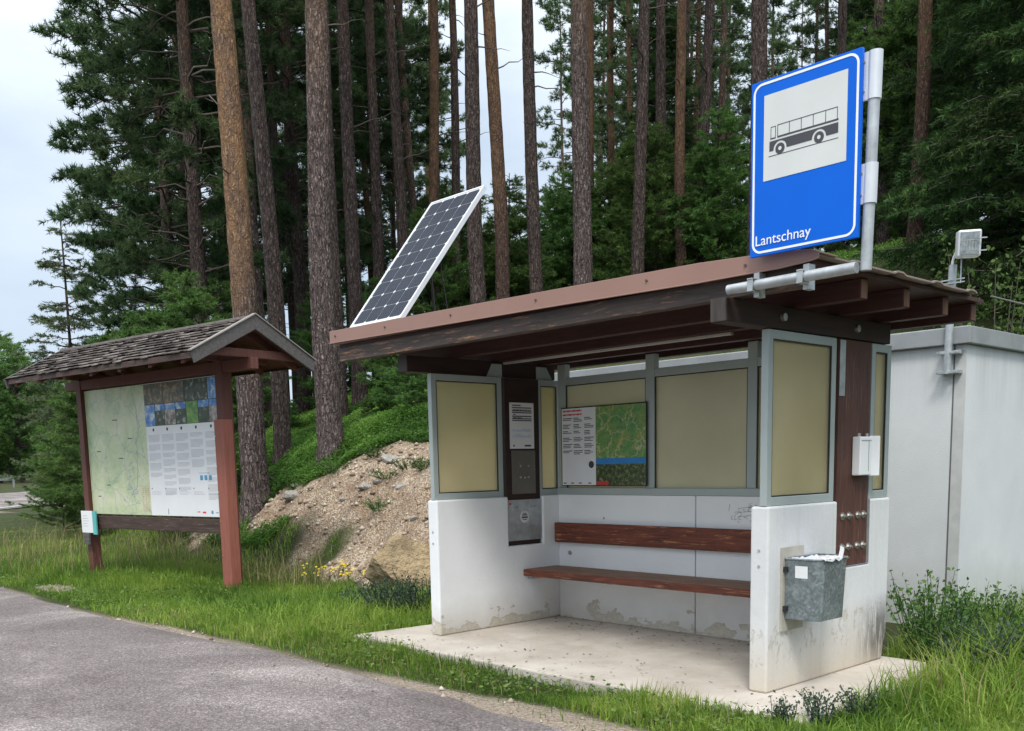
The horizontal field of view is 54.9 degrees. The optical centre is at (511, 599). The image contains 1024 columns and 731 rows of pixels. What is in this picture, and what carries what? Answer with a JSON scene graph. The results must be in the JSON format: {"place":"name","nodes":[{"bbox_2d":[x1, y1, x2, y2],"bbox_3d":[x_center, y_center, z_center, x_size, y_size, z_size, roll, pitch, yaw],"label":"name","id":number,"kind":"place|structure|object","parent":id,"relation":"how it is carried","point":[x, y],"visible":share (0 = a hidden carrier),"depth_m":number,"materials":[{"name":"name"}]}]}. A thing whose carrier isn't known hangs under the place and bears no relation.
{"place":"outdoors","nodes":[
{"label":"outdoors","id":0,"kind":"place"},
{"bbox_2d":[0,491,565,730],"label":"road","id":1,"kind":"structure","parent":0,"point":[61,669],"depth_m":6.39,"materials":[{"name":"grey asphalt"}]},
{"bbox_2d":[0,0,993,401],"label":"sky","id":2,"kind":"structure","parent":0,"point":[29,75],"materials":[{"name":"white"}]},
{"bbox_2d":[0,477,1023,730],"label":"grass","id":3,"kind":"structure","parent":0,"point":[948,705],"depth_m":7.82,"materials":[{"name":"green plant"}]},
{"bbox_2d":[0,243,1023,730],"bbox_3d":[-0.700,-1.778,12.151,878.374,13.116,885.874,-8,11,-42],"label":"ground","id":4,"kind":"structure","parent":0,"point":[388,529],"depth_m":13.08,"materials":[{"name":"soil"}]},
{"bbox_2d":[0,340,53,482],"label":"young conifer","id":5,"kind":"object","parent":4,"relation":"on","point":[8,369],"visible":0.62,"depth_m":75.78,"materials":[{"name":"green plant"}]},
{"bbox_2d":[17,449,84,532],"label":"young conifer","id":6,"kind":"object","parent":4,"relation":"on","point":[69,513],"visible":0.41,"depth_m":23.64,"materials":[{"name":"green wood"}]},
{"bbox_2d":[0,221,104,521],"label":"larch tree","id":7,"kind":"object","parent":4,"relation":"on","point":[65,323],"visible":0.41,"depth_m":27.93,"materials":[{"name":"plant"}]},
{"bbox_2d":[23,380,133,535],"bbox_3d":[-9.150,-3.212,21.595,2.827,4.392,3.006,-7,10,-38],"label":"young conifer","id":8,"kind":"object","parent":4,"relation":"on","point":[72,471],"visible":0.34,"depth_m":21.24,"materials":[{"name":"green plant"}]},
{"bbox_2d":[28,0,283,344],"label":"pine tree","id":9,"kind":"object","parent":4,"relation":"on","point":[130,201],"visible":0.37,"depth_m":25.92,"materials":[{"name":"green plant"}]},
{"bbox_2d":[4,313,316,590],"bbox_3d":[-4.503,-1.705,12.504,4.355,3.287,1.690,5,10,39],"label":"information board","id":10,"kind":"object","parent":4,"relation":"on","point":[156,426],"visible":0.98,"depth_m":12.15,"materials":[{"name":"red paint"}]},
{"bbox_2d":[49,0,282,332],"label":"pine tree","id":11,"kind":"object","parent":4,"relation":"on","point":[91,175],"visible":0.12,"depth_m":30.18,"materials":[{"name":"green plant"}]},
{"bbox_2d":[61,0,331,322],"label":"pine tree","id":12,"kind":"object","parent":4,"relation":"on","point":[193,145],"visible":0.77,"depth_m":21.64,"materials":[{"name":"green plant"}]},
{"bbox_2d":[132,267,266,447],"bbox_3d":[-6.488,-4.226,19.433,2.884,4.480,3.066,1,8,15],"label":"young conifer","id":13,"kind":"object","parent":4,"relation":"on","point":[191,303],"visible":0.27,"depth_m":19.07,"materials":[{"name":"green plant"}]},
{"bbox_2d":[188,276,272,436],"bbox_3d":[-6.609,-5.137,22.420,2.880,4.452,2.709,-7,9,-35],"label":"young conifer","id":14,"kind":"object","parent":4,"relation":"on","point":[222,296],"visible":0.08,"depth_m":22.25,"materials":[{"name":"green plant"}]},
{"bbox_2d":[204,0,270,526],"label":"pine tree","id":15,"kind":"object","parent":4,"relation":"on","point":[252,435],"visible":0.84,"depth_m":15.43,"materials":[{"name":"orange plant"}]},
{"bbox_2d":[234,0,298,429],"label":"pine tree","id":16,"kind":"object","parent":4,"relation":"on","point":[247,122],"visible":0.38,"depth_m":22.98,"materials":[{"name":"brown plant"}]},
{"bbox_2d":[241,0,292,466],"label":"pine tree","id":17,"kind":"object","parent":4,"relation":"on","point":[282,443],"visible":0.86,"depth_m":17.14,"materials":[{"name":"brown plant"}]},
{"bbox_2d":[232,0,304,400],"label":"pine tree","id":18,"kind":"object","parent":4,"relation":"on","point":[272,126],"visible":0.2,"depth_m":25.52,"materials":[{"name":"brown plant"}]},
{"bbox_2d":[150,0,411,412],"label":"pine tree","id":19,"kind":"object","parent":4,"relation":"on","point":[297,233],"visible":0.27,"depth_m":26.46,"materials":[{"name":"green plant"}]},
{"bbox_2d":[280,55,335,409],"bbox_3d":[-6.774,-17.501,29.358,3.545,24.527,3.025,0,8,5],"label":"pine tree","id":20,"kind":"object","parent":4,"relation":"on","point":[291,313],"visible":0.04,"depth_m":29.99,"materials":[{"name":"brown plant"}]},
{"bbox_2d":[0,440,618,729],"bbox_3d":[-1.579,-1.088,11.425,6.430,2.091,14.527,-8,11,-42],"label":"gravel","id":21,"kind":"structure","parent":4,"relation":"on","point":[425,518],"depth_m":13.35,"materials":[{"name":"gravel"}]},
{"bbox_2d":[294,0,348,416],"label":"pine tree","id":22,"kind":"object","parent":4,"relation":"on","point":[339,326],"visible":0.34,"depth_m":19.63,"materials":[{"name":"brown plant"}]},
{"bbox_2d":[288,289,369,407],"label":"young conifer","id":23,"kind":"object","parent":4,"relation":"on","point":[306,339],"visible":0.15,"depth_m":25.15,"materials":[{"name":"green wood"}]},
{"bbox_2d":[305,0,361,470],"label":"pine tree","id":24,"kind":"object","parent":4,"relation":"on","point":[329,430],"visible":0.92,"depth_m":14.86,"materials":[{"name":"brown plant"}]},
{"bbox_2d":[257,0,428,321],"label":"pine tree","id":25,"kind":"object","parent":4,"relation":"on","point":[366,258],"visible":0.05,"depth_m":35.50,"materials":[{"name":"green plant"}]},
{"bbox_2d":[329,14,400,287],"bbox_3d":[-5.527,-18.002,35.602,3.487,21.313,3.922,-3,8,-15],"label":"pine tree","id":26,"kind":"object","parent":4,"relation":"on","point":[334,42],"visible":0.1,"depth_m":36.12,"materials":[{"name":"green plant"}]},
{"bbox_2d":[278,0,462,283],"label":"pine tree","id":27,"kind":"object","parent":4,"relation":"on","point":[423,96],"visible":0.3,"depth_m":28.99,"materials":[{"name":"green plant"}]},
{"bbox_2d":[333,0,407,404],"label":"pine tree","id":28,"kind":"object","parent":4,"relation":"on","point":[359,391],"visible":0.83,"depth_m":21.34,"materials":[{"name":"brown plant"}]},
{"bbox_2d":[333,0,429,386],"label":"pine tree","id":29,"kind":"object","parent":4,"relation":"on","point":[377,230],"visible":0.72,"depth_m":24.65,"materials":[{"name":"brown plant"}]},
{"bbox_2d":[365,365,399,414],"bbox_3d":[-2.070,-3.303,15.930,0.634,0.980,0.596,-3,8,-16],"label":"seedling","id":30,"kind":"object","parent":4,"relation":"on","point":[380,400],"visible":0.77,"depth_m":15.87,"materials":[{"name":"green plant"}]},
{"bbox_2d":[354,355,426,394],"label":"young conifer","id":31,"kind":"object","parent":4,"relation":"on","point":[388,361],"visible":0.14,"depth_m":19.33,"materials":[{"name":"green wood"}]},
{"bbox_2d":[364,0,428,265],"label":"pine tree","id":32,"kind":"object","parent":4,"relation":"on","point":[393,204],"visible":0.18,"depth_m":36.50,"materials":[{"name":"green plant"}]},
{"bbox_2d":[364,534,430,592],"bbox_3d":[-1.163,-0.393,11.168,1.012,0.683,0.773,9,16,17],"label":"boulder","id":33,"kind":"object","parent":4,"relation":"on","point":[400,554],"visible":0.55,"depth_m":10.96,"materials":[{"name":"stone"}]},
{"bbox_2d":[377,0,426,303],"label":"pine tree","id":34,"kind":"object","parent":4,"relation":"on","point":[413,204],"visible":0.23,"depth_m":28.18,"materials":[{"name":"brown plant"}]},
{"bbox_2d":[378,354,427,411],"bbox_3d":[-1.658,-3.473,15.528,1.004,1.317,1.089,5,10,40],"label":"seedling","id":35,"kind":"object","parent":4,"relation":"on","point":[403,385],"visible":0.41,"depth_m":15.39,"materials":[{"name":"green plant"}]},
{"bbox_2d":[366,0,446,314],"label":"pine tree","id":36,"kind":"object","parent":4,"relation":"on","point":[398,162],"visible":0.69,"depth_m":22.48,"materials":[{"name":"brown plant"}]},
{"bbox_2d":[399,0,451,310],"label":"pine tree","id":37,"kind":"object","parent":4,"relation":"on","point":[434,135],"visible":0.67,"depth_m":25.64,"materials":[{"name":"brown plant"}]},
{"bbox_2d":[407,0,465,207],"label":"pine tree","id":38,"kind":"object","parent":4,"relation":"on","point":[445,98],"visible":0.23,"depth_m":42.40,"materials":[{"name":"green plant"}]},
{"bbox_2d":[381,206,495,315],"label":"young conifer","id":39,"kind":"object","parent":4,"relation":"on","point":[455,287],"visible":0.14,"depth_m":25.72,"materials":[{"name":"green plant"}]},
{"bbox_2d":[419,0,486,305],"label":"pine tree","id":40,"kind":"object","parent":4,"relation":"on","point":[455,143],"visible":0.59,"depth_m":26.38,"materials":[{"name":"brown plant"}]},
{"bbox_2d":[422,182,520,311],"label":"young conifer","id":41,"kind":"object","parent":4,"relation":"on","point":[465,296],"visible":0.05,"depth_m":27.47,"materials":[{"name":"green plant"}]},
{"bbox_2d":[444,0,508,304],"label":"pine tree","id":42,"kind":"object","parent":4,"relation":"on","point":[474,219],"visible":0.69,"depth_m":19.39,"materials":[{"name":"brown plant"}]},
{"bbox_2d":[479,0,533,299],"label":"pine tree","id":43,"kind":"object","parent":4,"relation":"on","point":[502,275],"visible":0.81,"depth_m":20.33,"materials":[{"name":"brown plant"}]},
{"bbox_2d":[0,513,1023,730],"bbox_3d":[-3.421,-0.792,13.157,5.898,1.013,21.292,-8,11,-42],"label":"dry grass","id":44,"kind":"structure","parent":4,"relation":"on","point":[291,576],"depth_m":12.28,"materials":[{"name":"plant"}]},
{"bbox_2d":[0,527,1023,730],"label":"clover","id":45,"kind":"object","parent":4,"relation":"on","point":[563,685],"visible":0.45,"depth_m":7.02,"materials":[{"name":"green plant"}]},
{"bbox_2d":[462,173,565,300],"bbox_3d":[-0.029,-9.123,26.928,3.115,5.120,3.312,4,10,35],"label":"young conifer","id":46,"kind":"object","parent":4,"relation":"on","point":[519,274],"visible":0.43,"depth_m":26.54,"materials":[{"name":"green plant"}]},
{"bbox_2d":[522,0,566,293],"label":"pine tree","id":47,"kind":"object","parent":4,"relation":"on","point":[533,221],"visible":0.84,"depth_m":21.78,"materials":[{"name":"brown plant"}]},
{"bbox_2d":[524,0,598,237],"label":"pine tree","id":48,"kind":"object","parent":4,"relation":"on","point":[559,64],"visible":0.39,"depth_m":55.20,"materials":[{"name":"green plant"}]},
{"bbox_2d":[533,0,615,197],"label":"pine tree","id":49,"kind":"object","parent":4,"relation":"on","point":[566,81],"visible":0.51,"depth_m":39.48,"materials":[{"name":"green plant"}]},
{"bbox_2d":[523,169,626,290],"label":"young conifer","id":50,"kind":"object","parent":4,"relation":"on","point":[557,205],"visible":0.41,"depth_m":28.35,"materials":[{"name":"green plant"}]},
{"bbox_2d":[570,0,592,285],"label":"pine tree","id":51,"kind":"object","parent":4,"relation":"on","point":[582,239],"visible":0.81,"depth_m":18.93,"materials":[{"name":"brown plant"}]},
{"bbox_2d":[565,0,620,265],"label":"pine tree","id":52,"kind":"object","parent":4,"relation":"on","point":[591,45],"visible":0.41,"depth_m":28.34,"materials":[{"name":"brown plant"}]},
{"bbox_2d":[555,167,646,288],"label":"young conifer","id":53,"kind":"object","parent":4,"relation":"on","point":[610,194],"visible":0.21,"depth_m":28.29,"materials":[{"name":"green plant"}]},
{"bbox_2d":[182,230,1023,550],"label":"undergrowth","id":54,"kind":"object","parent":4,"relation":"on","point":[300,464],"visible":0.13,"depth_m":15.54,"materials":[{"name":"plant"}]},
{"bbox_2d":[593,0,633,230],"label":"pine tree","id":55,"kind":"object","parent":4,"relation":"on","point":[611,136],"visible":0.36,"depth_m":33.78,"materials":[{"name":"brown plant"}]},
{"bbox_2d":[594,0,655,231],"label":"pine tree","id":56,"kind":"object","parent":4,"relation":"on","point":[614,63],"visible":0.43,"depth_m":32.45,"materials":[{"name":"green plant"}]},
{"bbox_2d":[354,616,926,725],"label":"concrete slab","id":57,"kind":"structure","parent":4,"relation":"on","point":[562,645],"depth_m":6.80,"materials":[{"name":"beige concrete"}]},
{"bbox_2d":[329,249,983,692],"bbox_3d":[0.802,-0.872,7.192,2.155,2.434,4.320,-8,11,-42],"label":"bus shelter","id":58,"kind":"object","parent":57,"relation":"on","point":[757,443],"visible":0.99,"depth_m":7.25,"materials":[{"name":"white paint"}]},
{"bbox_2d":[350,185,486,326],"bbox_3d":[-0.712,-2.654,7.774,0.965,1.172,0.668,-8,11,-42],"label":"solar panel","id":59,"kind":"object","parent":58,"relation":"on","point":[402,283],"visible":0.84,"depth_m":7.70,"materials":[{"name":"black glass"}]},
{"bbox_2d":[427,373,503,499],"bbox_3d":[-0.365,-1.311,7.962,0.741,0.980,0.045,-8,11,-42],"label":"window frame","id":60,"kind":"structure","parent":58,"relation":"in","point":[465,411],"depth_m":7.94,"materials":[{"name":"grey metal"}]},
{"bbox_2d":[538,380,558,494],"bbox_3d":[0.310,-1.410,8.584,0.296,0.980,0.045,-8,11,-42],"label":"window frame","id":61,"kind":"structure","parent":58,"relation":"in","point":[547,389],"depth_m":8.58,"materials":[{"name":"grey metal"}]},
{"bbox_2d":[561,401,646,485],"bbox_3d":[0.753,-1.283,8.205,0.010,0.667,0.949,-8,11,-42],"label":"tourist map poster","id":62,"kind":"object","parent":58,"relation":"attached to","point":[603,445],"visible":1,"depth_m":8.18,"materials":[{"name":"multicoloured paper"}]},
{"bbox_2d":[524,522,750,597],"bbox_3d":[1.233,-0.308,7.526,0.440,0.466,2.870,-8,11,-42],"label":"bench","id":63,"kind":"object","parent":58,"relation":"attached to","point":[716,539],"visible":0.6,"depth_m":7.73,"materials":[{"name":"red wood"}]},
{"bbox_2d":[557,341,761,495],"bbox_3d":[1.402,-1.358,7.560,0.086,1.108,2.871,-8,11,-42],"label":"back window frame","id":64,"kind":"structure","parent":58,"relation":"in","point":[704,419],"depth_m":7.59,"materials":[{"name":"grey metal"}]},
{"bbox_2d":[760,329,836,505],"bbox_3d":[1.685,-1.055,5.776,0.741,0.980,0.045,-8,11,-42],"label":"window frame","id":65,"kind":"structure","parent":58,"relation":"in","point":[798,370],"depth_m":5.75,"materials":[{"name":"grey metal"}]},
{"bbox_2d":[725,47,883,298],"bbox_3d":[1.401,-2.020,4.766,0.121,1.011,0.798,-8,11,-42],"label":"bus stop sign","id":66,"kind":"object","parent":58,"relation":"attached to","point":[814,180],"visible":1,"depth_m":4.66,"materials":[{"name":"metal"}]},
{"bbox_2d":[780,545,849,631],"bbox_3d":[1.785,-0.069,5.747,0.386,0.494,0.262,-8,11,-42],"label":"waste bin","id":67,"kind":"object","parent":58,"relation":"attached to","point":[812,587],"visible":1,"depth_m":5.66,"materials":[{"name":"grey metal"}]},
{"bbox_2d":[852,433,879,475],"bbox_3d":[2.235,-0.916,6.219,0.230,0.266,0.068,-8,11,-42],"label":"leaflet box","id":68,"kind":"object","parent":58,"relation":"attached to","point":[866,455],"visible":1,"depth_m":6.18,"materials":[{"name":"white plastic"}]},
{"bbox_2d":[867,343,891,497],"bbox_3d":[2.375,-1.156,6.412,0.256,0.980,0.045,-8,11,-42],"label":"window frame","id":69,"kind":"structure","parent":58,"relation":"in","point":[880,354],"depth_m":6.41,"materials":[{"name":"grey metal"}]},
{"bbox_2d":[594,0,695,171],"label":"pine tree","id":70,"kind":"object","parent":4,"relation":"on","point":[617,92],"visible":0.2,"depth_m":37.28,"materials":[{"name":"green plant"}]},
{"bbox_2d":[612,0,687,270],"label":"pine tree","id":71,"kind":"object","parent":4,"relation":"on","point":[660,94],"visible":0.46,"depth_m":25.45,"materials":[{"name":"brown plant"}]},
{"bbox_2d":[614,0,690,274],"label":"pine tree","id":72,"kind":"object","parent":4,"relation":"on","point":[638,227],"visible":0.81,"depth_m":22.61,"materials":[{"name":"brown plant"}]},
{"bbox_2d":[592,113,713,280],"bbox_3d":[3.568,-9.870,26.113,3.534,5.490,3.757,-5,9,-26],"label":"young conifer","id":73,"kind":"object","parent":4,"relation":"on","point":[652,205],"visible":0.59,"depth_m":25.35,"materials":[{"name":"plant"}]},
{"bbox_2d":[610,0,716,277],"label":"spruce tree","id":74,"kind":"object","parent":4,"relation":"on","point":[670,74],"visible":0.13,"depth_m":28.01,"materials":[{"name":"plant"}]},
{"bbox_2d":[656,0,705,266],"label":"pine tree","id":75,"kind":"object","parent":4,"relation":"on","point":[679,152],"visible":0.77,"depth_m":24.39,"materials":[{"name":"brown plant"}]},
{"bbox_2d":[629,0,748,208],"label":"pine tree","id":76,"kind":"object","parent":4,"relation":"on","point":[716,63],"visible":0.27,"depth_m":29.75,"materials":[{"name":"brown plant"}]},
{"bbox_2d":[650,1,742,165],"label":"pine tree","id":77,"kind":"object","parent":4,"relation":"on","point":[698,48],"visible":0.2,"depth_m":32.45,"materials":[{"name":"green plant"}]},
{"bbox_2d":[661,104,749,268],"bbox_3d":[5.139,-9.984,24.922,2.980,4.897,3.168,-5,9,-27],"label":"young conifer","id":78,"kind":"object","parent":4,"relation":"on","point":[721,175],"visible":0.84,"depth_m":24.48,"materials":[{"name":"green plant"}]},
{"bbox_2d":[666,0,745,263],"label":"pine tree","id":79,"kind":"object","parent":4,"relation":"on","point":[706,84],"visible":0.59,"depth_m":25.27,"materials":[{"name":"brown plant"}]},
{"bbox_2d":[690,0,745,214],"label":"pine tree","id":80,"kind":"object","parent":4,"relation":"on","point":[722,77],"visible":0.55,"depth_m":30.66,"materials":[{"name":"brown plant"}]},
{"bbox_2d":[689,132,749,261],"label":"young conifer","id":81,"kind":"object","parent":4,"relation":"on","point":[740,162],"visible":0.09,"depth_m":28.07,"materials":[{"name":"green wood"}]},
{"bbox_2d":[701,2,750,233],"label":"pine tree","id":82,"kind":"object","parent":4,"relation":"on","point":[747,116],"visible":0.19,"depth_m":43.19,"materials":[{"name":"green plant"}]},
{"bbox_2d":[715,0,792,180],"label":"pine tree","id":83,"kind":"object","parent":4,"relation":"on","point":[746,106],"visible":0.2,"depth_m":43.16,"materials":[{"name":"green plant"}]},
{"bbox_2d":[747,0,767,255],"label":"pine tree","id":84,"kind":"object","parent":4,"relation":"on","point":[759,29],"visible":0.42,"depth_m":19.60,"materials":[{"name":"brown plant"}]},
{"bbox_2d":[731,0,801,150],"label":"pine tree","id":85,"kind":"object","parent":4,"relation":"on","point":[777,26],"visible":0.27,"depth_m":44.67,"materials":[{"name":"green plant"}]},
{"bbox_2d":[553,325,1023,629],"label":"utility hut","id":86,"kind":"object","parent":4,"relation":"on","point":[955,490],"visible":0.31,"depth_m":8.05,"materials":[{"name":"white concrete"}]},
{"bbox_2d":[936,229,987,374],"bbox_3d":[3.435,-2.273,7.553,0.191,1.046,0.386,-3,8,-13],"label":"floodlight","id":87,"kind":"object","parent":86,"relation":"attached to","point":[968,244],"visible":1,"depth_m":7.54,"materials":[{"name":"metal"}]},
{"bbox_2d":[767,0,857,70],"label":"pine tree","id":88,"kind":"object","parent":4,"relation":"on","point":[780,45],"visible":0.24,"depth_m":37.57,"materials":[{"name":"green plant"}]},
{"bbox_2d":[792,686,838,725],"bbox_3d":[1.571,0.566,5.165,0.244,0.252,0.261,-8,11,-42],"label":"weed plant","id":89,"kind":"object","parent":4,"relation":"on","point":[815,699],"visible":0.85,"depth_m":5.11,"materials":[{"name":"green plant"}]},
{"bbox_2d":[779,0,862,252],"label":"pine tree","id":90,"kind":"object","parent":4,"relation":"on","point":[813,26],"visible":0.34,"depth_m":33.10,"materials":[{"name":"green plant"}]},
{"bbox_2d":[853,0,890,246],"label":"pine tree","id":91,"kind":"object","parent":4,"relation":"on","point":[882,233],"visible":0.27,"depth_m":24.76,"materials":[{"name":"brown plant"}]},
{"bbox_2d":[799,0,982,251],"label":"spruce tree","id":92,"kind":"object","parent":4,"relation":"on","point":[866,5],"visible":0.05,"depth_m":31.84,"materials":[{"name":"plant"}]},
{"bbox_2d":[813,0,988,254],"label":"young conifer","id":93,"kind":"object","parent":4,"relation":"on","point":[896,118],"visible":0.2,"depth_m":24.11,"materials":[{"name":"plant"}]},
{"bbox_2d":[905,0,932,243],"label":"pine tree","id":94,"kind":"object","parent":4,"relation":"on","point":[923,89],"visible":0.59,"depth_m":19.26,"materials":[{"name":"brown plant"}]},
{"bbox_2d":[886,581,984,660],"bbox_3d":[2.871,0.159,6.640,0.618,0.599,0.526,-1,8,0],"label":"weed plant","id":95,"kind":"object","parent":4,"relation":"on","point":[929,615],"visible":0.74,"depth_m":6.67,"materials":[{"name":"green plant"}]},
{"bbox_2d":[887,567,985,647],"bbox_3d":[2.985,0.078,7.023,0.521,0.643,0.620,-4,8,-22],"label":"weed plant","id":96,"kind":"object","parent":4,"relation":"on","point":[918,602],"visible":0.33,"depth_m":7.03,"materials":[{"name":"green plant"}]},
{"bbox_2d":[850,0,1023,293],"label":"spruce tree","id":97,"kind":"object","parent":4,"relation":"on","point":[987,224],"visible":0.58,"depth_m":15.26,"materials":[{"name":"green plant"}]},
{"bbox_2d":[860,0,1023,236],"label":"spruce tree","id":98,"kind":"object","parent":4,"relation":"on","point":[898,83],"visible":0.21,"depth_m":22.15,"materials":[{"name":"plant"}]},
{"bbox_2d":[877,0,1023,232],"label":"spruce tree","id":99,"kind":"object","parent":4,"relation":"on","point":[935,93],"visible":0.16,"depth_m":19.61,"materials":[{"name":"plant"}]},
{"bbox_2d":[921,0,1023,334],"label":"spruce tree","id":100,"kind":"object","parent":4,"relation":"on","point":[1010,135],"visible":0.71,"depth_m":14.06,"materials":[{"name":"plant"}]},
{"bbox_2d":[929,218,1023,335],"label":"leafy shrub","id":101,"kind":"object","parent":4,"relation":"on","point":[1019,308],"visible":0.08,"depth_m":12.18,"materials":[{"name":"green plant"}]},
{"bbox_2d":[930,595,1023,660],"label":"weed plant","id":102,"kind":"object","parent":4,"relation":"on","point":[951,628],"visible":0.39,"depth_m":6.51,"materials":[{"name":"green plant"}]},
{"bbox_2d":[932,618,1023,673],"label":"weed plant","id":103,"kind":"object","parent":4,"relation":"on","point":[946,642],"visible":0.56,"depth_m":5.99,"materials":[{"name":"green plant"}]},
{"bbox_2d":[943,581,1023,641],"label":"weed plant","id":104,"kind":"object","parent":4,"relation":"on","point":[1011,609],"visible":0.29,"depth_m":7.01,"materials":[{"name":"green plant"}]},
{"bbox_2d":[509,402,533,448],"bbox_3d":[0.085,-1.469,8.321,0.280,0.382,0.007,-8,11,-42],"label":"timetable sheet","id":105,"kind":"object","parent":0,"point":[521,418],"visible":1,"depth_m":8.32,"materials":[{"name":"white paper"}]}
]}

